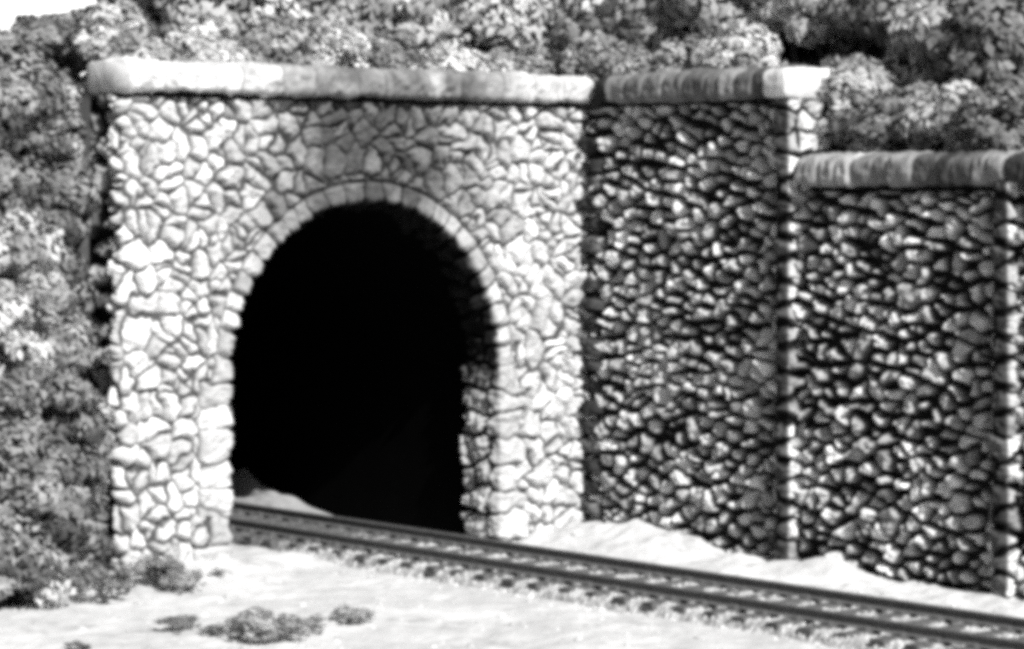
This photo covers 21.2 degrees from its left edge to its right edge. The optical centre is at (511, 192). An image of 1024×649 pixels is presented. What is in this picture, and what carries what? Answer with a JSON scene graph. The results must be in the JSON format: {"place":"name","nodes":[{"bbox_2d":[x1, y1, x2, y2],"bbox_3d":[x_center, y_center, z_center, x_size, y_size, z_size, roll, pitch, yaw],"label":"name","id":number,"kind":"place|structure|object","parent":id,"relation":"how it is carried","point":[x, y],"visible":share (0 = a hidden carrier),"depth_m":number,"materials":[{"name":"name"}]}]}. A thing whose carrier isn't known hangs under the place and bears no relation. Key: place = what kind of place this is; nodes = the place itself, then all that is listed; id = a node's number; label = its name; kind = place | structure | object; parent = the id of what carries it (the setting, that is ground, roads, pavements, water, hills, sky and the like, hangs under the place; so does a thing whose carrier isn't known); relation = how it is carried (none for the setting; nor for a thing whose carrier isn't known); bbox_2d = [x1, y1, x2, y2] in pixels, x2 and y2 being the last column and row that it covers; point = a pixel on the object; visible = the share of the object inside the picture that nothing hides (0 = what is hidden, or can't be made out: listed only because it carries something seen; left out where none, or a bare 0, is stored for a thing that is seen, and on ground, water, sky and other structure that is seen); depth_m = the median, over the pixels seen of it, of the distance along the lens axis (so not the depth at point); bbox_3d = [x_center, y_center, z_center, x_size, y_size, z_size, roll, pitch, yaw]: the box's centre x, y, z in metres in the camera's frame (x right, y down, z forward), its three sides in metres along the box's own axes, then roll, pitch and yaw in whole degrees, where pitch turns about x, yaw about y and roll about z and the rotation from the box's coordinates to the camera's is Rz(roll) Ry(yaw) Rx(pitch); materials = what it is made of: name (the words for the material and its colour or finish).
{"place":"outdoors","nodes":[
{"label":"outdoors","id":0,"kind":"place"},
{"bbox_2d":[0,0,97,75],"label":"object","id":1,"kind":"structure","parent":0,"point":[10,10],"depth_m":59.87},
{"bbox_2d":[0,0,1022,606],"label":"hill","id":2,"kind":"structure","parent":0,"point":[806,56],"depth_m":43.44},
{"bbox_2d":[0,26,42,62],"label":"shrub","id":3,"kind":"object","parent":2,"relation":"on","point":[7,41],"visible":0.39,"depth_m":54.22,"materials":[{"name":"grey plant"}]},
{"bbox_2d":[0,352,49,446],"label":"shrub","id":4,"kind":"object","parent":2,"relation":"on","point":[22,398],"visible":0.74,"depth_m":40.17,"materials":[{"name":"grey plant"}]},
{"bbox_2d":[0,148,55,229],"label":"shrub","id":5,"kind":"object","parent":2,"relation":"on","point":[23,186],"visible":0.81,"depth_m":41.79,"materials":[{"name":"grey plant"}]},
{"bbox_2d":[0,279,56,390],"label":"shrub","id":6,"kind":"object","parent":2,"relation":"on","point":[24,348],"visible":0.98,"depth_m":40.30,"materials":[{"name":"grey plant"}]},
{"bbox_2d":[0,415,65,520],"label":"shrub","id":7,"kind":"object","parent":2,"relation":"on","point":[28,484],"visible":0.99,"depth_m":39.16,"materials":[{"name":"grey plant"}]},
{"bbox_2d":[0,208,68,309],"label":"shrub","id":8,"kind":"object","parent":2,"relation":"on","point":[27,250],"visible":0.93,"depth_m":40.87,"materials":[{"name":"grey plant"}]},
{"bbox_2d":[0,53,73,159],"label":"shrub","id":9,"kind":"object","parent":2,"relation":"on","point":[31,116],"visible":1,"depth_m":42.17,"materials":[{"name":"grey plant"}]},
{"bbox_2d":[0,500,75,607],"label":"shrub","id":10,"kind":"object","parent":2,"relation":"on","point":[29,568],"visible":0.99,"depth_m":39.05,"materials":[{"name":"grey plant"}]},
{"bbox_2d":[2,13,83,84],"bbox_3d":[-9.507,-2.558,55.076,1.824,2.112,2.047,0,0,-2],"label":"shrub","id":11,"kind":"object","parent":2,"relation":"on","point":[48,41],"visible":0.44,"depth_m":54.37,"materials":[{"name":"grey plant"}]},
{"bbox_2d":[20,512,93,574],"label":"shrub","id":12,"kind":"object","parent":2,"relation":"on","point":[75,556],"visible":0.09,"depth_m":40.71,"materials":[{"name":"grey plant"}]},
{"bbox_2d":[25,7,89,72],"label":"shrub","id":13,"kind":"object","parent":2,"relation":"on","point":[68,20],"visible":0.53,"depth_m":54.60,"materials":[{"name":"grey plant"}]},
{"bbox_2d":[32,63,87,95],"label":"shrub","id":14,"kind":"object","parent":2,"relation":"on","point":[63,74],"visible":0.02,"depth_m":44.30,"materials":[{"name":"grey plant"}]},
{"bbox_2d":[18,146,103,243],"bbox_3d":[-7.621,0.215,43.598,2.478,2.116,2.572,0,0,-41],"label":"shrub","id":15,"kind":"object","parent":2,"relation":"on","point":[67,178],"visible":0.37,"depth_m":42.97,"materials":[{"name":"grey plant"}]},
{"bbox_2d":[15,348,107,444],"bbox_3d":[-7.200,3.320,41.887,2.234,2.083,2.227,0,0,-41],"label":"shrub","id":16,"kind":"object","parent":2,"relation":"on","point":[63,390],"visible":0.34,"depth_m":41.53,"materials":[{"name":"grey plant"}]},
{"bbox_2d":[45,155,78,243],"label":"shrub","id":17,"kind":"object","parent":2,"relation":"on","point":[49,163],"visible":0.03,"depth_m":43.40,"materials":[{"name":"grey plant"}]},
{"bbox_2d":[27,294,102,379],"bbox_3d":[-7.297,2.400,42.682,1.874,1.865,2.066,0,0,15],"label":"shrub","id":18,"kind":"object","parent":2,"relation":"on","point":[69,335],"visible":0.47,"depth_m":42.23,"materials":[{"name":"grey plant"}]},
{"bbox_2d":[39,241,98,316],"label":"shrub","id":19,"kind":"object","parent":2,"relation":"on","point":[68,270],"visible":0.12,"depth_m":42.58,"materials":[{"name":"grey plant"}]},
{"bbox_2d":[27,432,113,551],"bbox_3d":[-7.160,4.617,41.310,2.219,2.126,2.349,0,0,-3],"label":"shrub","id":20,"kind":"object","parent":2,"relation":"on","point":[79,467],"visible":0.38,"depth_m":40.81,"materials":[{"name":"grey plant"}]},
{"bbox_2d":[54,78,97,158],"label":"shrub","id":21,"kind":"object","parent":2,"relation":"on","point":[75,121],"visible":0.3,"depth_m":43.29,"materials":[{"name":"grey plant"}]},
{"bbox_2d":[50,381,117,450],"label":"shrub","id":22,"kind":"object","parent":2,"relation":"on","point":[108,442],"visible":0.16,"depth_m":42.67,"materials":[{"name":"grey plant"}]},
{"bbox_2d":[56,324,113,373],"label":"shrub","id":23,"kind":"object","parent":2,"relation":"on","point":[95,368],"visible":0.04,"depth_m":43.23,"materials":[{"name":"grey plant"}]},
{"bbox_2d":[58,528,116,584],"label":"shrub","id":24,"kind":"object","parent":2,"relation":"on","point":[103,546],"visible":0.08,"depth_m":41.88,"materials":[{"name":"grey plant"}]},
{"bbox_2d":[70,444,109,512],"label":"shrub","id":25,"kind":"object","parent":2,"relation":"on","point":[97,497],"visible":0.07,"depth_m":42.23,"materials":[{"name":"grey plant"}]},
{"bbox_2d":[70,0,162,60],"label":"shrub","id":26,"kind":"object","parent":2,"relation":"on","point":[103,20],"visible":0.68,"depth_m":45.33,"materials":[{"name":"grey plant"}]},
{"bbox_2d":[80,25,184,62],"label":"shrub","id":27,"kind":"object","parent":2,"relation":"on","point":[141,42],"visible":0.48,"depth_m":43.98,"materials":[{"name":"grey plant"}]},
{"bbox_2d":[80,0,257,42],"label":"bush","id":28,"kind":"object","parent":2,"relation":"on","point":[169,16],"visible":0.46,"depth_m":45.88,"materials":[{"name":"grey plant"}]},
{"bbox_2d":[164,17,248,62],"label":"shrub","id":29,"kind":"object","parent":2,"relation":"on","point":[207,40],"visible":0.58,"depth_m":44.88,"materials":[{"name":"grey plant"}]},
{"bbox_2d":[197,0,312,30],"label":"bush","id":30,"kind":"object","parent":2,"relation":"on","point":[262,10],"visible":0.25,"depth_m":47.43,"materials":[{"name":"grey plant"}]},
{"bbox_2d":[237,14,325,65],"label":"shrub","id":31,"kind":"object","parent":2,"relation":"on","point":[282,39],"visible":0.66,"depth_m":45.55,"materials":[{"name":"grey plant"}]},
{"bbox_2d":[294,15,371,68],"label":"shrub","id":32,"kind":"object","parent":2,"relation":"on","point":[336,42],"visible":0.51,"depth_m":46.58,"materials":[{"name":"grey plant"}]},
{"bbox_2d":[291,0,396,39],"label":"bush","id":33,"kind":"object","parent":2,"relation":"on","point":[367,17],"visible":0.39,"depth_m":48.12,"materials":[{"name":"grey plant"}]},
{"bbox_2d":[361,28,427,70],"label":"shrub","id":34,"kind":"object","parent":2,"relation":"on","point":[396,50],"visible":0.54,"depth_m":47.42,"materials":[{"name":"grey plant"}]},
{"bbox_2d":[390,0,472,52],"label":"bush","id":35,"kind":"object","parent":2,"relation":"on","point":[427,22],"visible":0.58,"depth_m":49.16,"materials":[{"name":"grey plant"}]},
{"bbox_2d":[417,38,489,72],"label":"shrub","id":36,"kind":"object","parent":2,"relation":"on","point":[448,54],"visible":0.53,"depth_m":48.35,"materials":[{"name":"grey plant"}]},
{"bbox_2d":[417,0,554,56],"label":"bush","id":37,"kind":"object","parent":2,"relation":"on","point":[513,25],"visible":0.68,"depth_m":50.55,"materials":[{"name":"grey plant"}]},
{"bbox_2d":[474,10,546,54],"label":"bush","id":38,"kind":"object","parent":2,"relation":"on","point":[483,50],"depth_m":53.35,"materials":[{"name":"grey plant"}]},
{"bbox_2d":[475,0,553,51],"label":"bush","id":39,"kind":"object","parent":2,"relation":"on","point":[492,47],"visible":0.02,"depth_m":52.34,"materials":[{"name":"grey plant"}]},
{"bbox_2d":[483,47,550,74],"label":"shrub","id":40,"kind":"object","parent":2,"relation":"on","point":[499,61],"visible":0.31,"depth_m":49.43,"materials":[{"name":"grey plant"}]},
{"bbox_2d":[525,33,593,99],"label":"shrub","id":41,"kind":"object","parent":2,"relation":"on","point":[543,54],"visible":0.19,"depth_m":50.80,"materials":[{"name":"grey plant"}]},
{"bbox_2d":[574,38,656,83],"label":"shrub","id":42,"kind":"object","parent":2,"relation":"on","point":[603,60],"visible":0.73,"depth_m":49.64,"materials":[{"name":"grey plant"}]},
{"bbox_2d":[544,0,691,72],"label":"bush","id":43,"kind":"object","parent":2,"relation":"on","point":[583,23],"visible":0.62,"depth_m":50.58,"materials":[{"name":"grey plant"}]},
{"bbox_2d":[611,0,717,52],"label":"bush","id":44,"kind":"object","parent":2,"relation":"on","point":[651,18],"visible":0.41,"depth_m":50.26,"materials":[{"name":"grey plant"}]},
{"bbox_2d":[647,33,719,72],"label":"shrub","id":45,"kind":"object","parent":2,"relation":"on","point":[670,55],"visible":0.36,"depth_m":48.51,"materials":[{"name":"grey plant"}]},
{"bbox_2d":[659,0,785,44],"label":"bush","id":46,"kind":"object","parent":2,"relation":"on","point":[705,11],"visible":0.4,"depth_m":48.82,"materials":[{"name":"grey plant"}]},
{"bbox_2d":[688,23,787,67],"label":"shrub","id":47,"kind":"object","parent":2,"relation":"on","point":[743,47],"visible":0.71,"depth_m":47.33,"materials":[{"name":"grey plant"}]},
{"bbox_2d":[717,0,825,51],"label":"bush","id":48,"kind":"object","parent":2,"relation":"on","point":[783,36],"visible":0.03,"depth_m":49.02,"materials":[{"name":"grey plant"}]},
{"bbox_2d":[715,0,850,63],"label":"bush","id":49,"kind":"object","parent":2,"relation":"on","point":[767,13],"visible":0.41,"depth_m":48.33,"materials":[{"name":"grey plant"}]},
{"bbox_2d":[743,0,845,56],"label":"bush","id":50,"kind":"object","parent":2,"relation":"on","point":[794,21],"visible":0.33,"depth_m":47.54,"materials":[{"name":"grey plant"}]},
{"bbox_2d":[799,0,899,54],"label":"bush","id":51,"kind":"object","parent":2,"relation":"on","point":[843,27],"visible":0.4,"depth_m":47.41,"materials":[{"name":"grey plant"}]},
{"bbox_2d":[805,0,905,56],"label":"bush","id":52,"kind":"object","parent":2,"relation":"on","point":[874,35],"visible":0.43,"depth_m":46.86,"materials":[{"name":"grey plant"}]},
{"bbox_2d":[811,53,904,149],"bbox_3d":[5.712,-1.306,46.012,1.725,2.094,1.949,0,0,20],"label":"shrub","id":53,"kind":"object","parent":2,"relation":"on","point":[859,78],"visible":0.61,"depth_m":45.35,"materials":[{"name":"grey plant"}]},
{"bbox_2d":[829,80,942,152],"bbox_3d":[6.378,-0.893,45.192,1.949,1.935,2.304,0,0,-41],"label":"shrub","id":54,"kind":"object","parent":2,"relation":"on","point":[871,126],"visible":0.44,"depth_m":44.74,"materials":[{"name":"grey plant"}]},
{"bbox_2d":[888,79,995,152],"bbox_3d":[7.195,-0.890,44.260,2.000,1.886,1.966,0,0,-16],"label":"shrub","id":55,"kind":"object","parent":2,"relation":"on","point":[932,114],"visible":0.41,"depth_m":43.90,"materials":[{"name":"grey plant"}]},
{"bbox_2d":[880,0,1007,89],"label":"bush","id":56,"kind":"object","parent":2,"relation":"on","point":[919,19],"visible":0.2,"depth_m":46.03,"materials":[{"name":"grey plant"}]},
{"bbox_2d":[914,0,1023,89],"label":"bush","id":57,"kind":"object","parent":2,"relation":"on","point":[979,43],"visible":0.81,"depth_m":44.56,"materials":[{"name":"grey plant"}]},
{"bbox_2d":[947,72,1023,152],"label":"shrub","id":58,"kind":"object","parent":2,"relation":"on","point":[999,109],"visible":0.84,"depth_m":42.84,"materials":[{"name":"grey plant"}]},
{"bbox_2d":[0,387,1023,648],"bbox_3d":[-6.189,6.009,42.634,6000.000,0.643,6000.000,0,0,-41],"label":"ground","id":59,"kind":"structure","parent":0,"point":[280,589],"depth_m":39.53,"materials":[{"name":"white sand"}]},
{"bbox_2d":[64,640,91,648],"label":"tuft","id":60,"kind":"object","parent":59,"relation":"on","point":[78,644],"visible":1,"depth_m":35.35,"materials":[{"name":"grey plant"}]},
{"bbox_2d":[64,560,133,603],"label":"bush","id":61,"kind":"object","parent":59,"relation":"on","point":[101,581],"visible":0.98,"depth_m":39.84,"materials":[{"name":"grey plant"}]},
{"bbox_2d":[120,552,185,588],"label":"bush","id":62,"kind":"object","parent":59,"relation":"on","point":[157,569],"visible":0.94,"depth_m":41.32,"materials":[{"name":"grey plant"}]},
{"bbox_2d":[153,615,201,633],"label":"tuft","id":63,"kind":"object","parent":59,"relation":"on","point":[181,620],"visible":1,"depth_m":37.07,"materials":[{"name":"grey plant"}]},
{"bbox_2d":[160,569,206,594],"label":"bush","id":64,"kind":"object","parent":59,"relation":"on","point":[184,579],"visible":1,"depth_m":41.14,"materials":[{"name":"grey plant"}]},
{"bbox_2d":[198,624,226,636],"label":"tuft","id":65,"kind":"object","parent":59,"relation":"on","point":[214,628],"visible":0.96,"depth_m":36.64,"materials":[{"name":"grey plant"}]},
{"bbox_2d":[206,567,225,577],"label":"bush","id":66,"kind":"object","parent":59,"relation":"on","point":[220,572],"visible":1,"depth_m":42.48,"materials":[{"name":"grey plant"}]},
{"bbox_2d":[228,468,271,497],"bbox_3d":[-5.599,5.690,53.190,0.800,0.780,4.400,0,0,-41],"label":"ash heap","id":67,"kind":"object","parent":59,"relation":"on","point":[245,482],"visible":0.16,"depth_m":52.37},
{"bbox_2d":[216,606,311,638],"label":"tuft","id":68,"kind":"object","parent":59,"relation":"on","point":[239,623],"visible":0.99,"depth_m":36.43,"materials":[{"name":"grey plant"}]},
{"bbox_2d":[234,491,332,515],"bbox_3d":[-4.519,5.829,51.481,1.240,0.439,4.600,0,0,-41],"label":"sand heap","id":69,"kind":"object","parent":59,"relation":"on","point":[273,499],"visible":0.38,"depth_m":51.06,"materials":[{"name":"white sand"}]},
{"bbox_2d":[290,614,326,634],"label":"tuft","id":70,"kind":"object","parent":59,"relation":"on","point":[312,621],"visible":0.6,"depth_m":37.10,"materials":[{"name":"grey plant"}]},
{"bbox_2d":[76,55,593,571],"bbox_3d":[-12.752,2.164,57.842,10.137,8.671,32.407,0,0,-41],"label":"tunnel portal","id":71,"kind":"object","parent":59,"relation":"on","point":[344,291],"visible":0.92,"depth_m":47.56,"materials":[{"name":"stone"}]},
{"bbox_2d":[329,604,375,621],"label":"tuft","id":72,"kind":"object","parent":59,"relation":"on","point":[365,614],"visible":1,"depth_m":37.75,"materials":[{"name":"grey plant"}]},
{"bbox_2d":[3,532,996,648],"bbox_3d":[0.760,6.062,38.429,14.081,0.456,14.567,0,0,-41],"label":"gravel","id":73,"kind":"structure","parent":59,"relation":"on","point":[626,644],"depth_m":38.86,"materials":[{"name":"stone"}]},
{"bbox_2d":[229,511,1023,648],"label":"ballast","id":74,"kind":"structure","parent":59,"relation":"on","point":[823,636],"depth_m":40.49,"materials":[{"name":"gravel"}]},
{"bbox_2d":[228,501,1023,648],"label":"railway track","id":75,"kind":"structure","parent":74,"relation":"on","point":[795,613],"depth_m":41.22,"materials":[{"name":"metal"}]},
{"bbox_2d":[575,64,811,556],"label":"retaining wall","id":76,"kind":"structure","parent":59,"relation":"on","point":[677,205],"depth_m":47.19,"materials":[{"name":"stone"}]},
{"bbox_2d":[763,66,837,560],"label":"stone pillar","id":77,"kind":"structure","parent":59,"relation":"on","point":[801,109],"depth_m":45.10,"materials":[{"name":"white stone"}]},
{"bbox_2d":[790,149,1023,599],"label":"retaining wall","id":78,"kind":"structure","parent":59,"relation":"on","point":[892,308],"depth_m":43.47,"materials":[{"name":"stone"}]},
{"bbox_2d":[985,182,1023,598],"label":"stone pillar","id":79,"kind":"structure","parent":59,"relation":"on","point":[1006,314],"depth_m":41.63,"materials":[{"name":"grey stone"}]}
]}

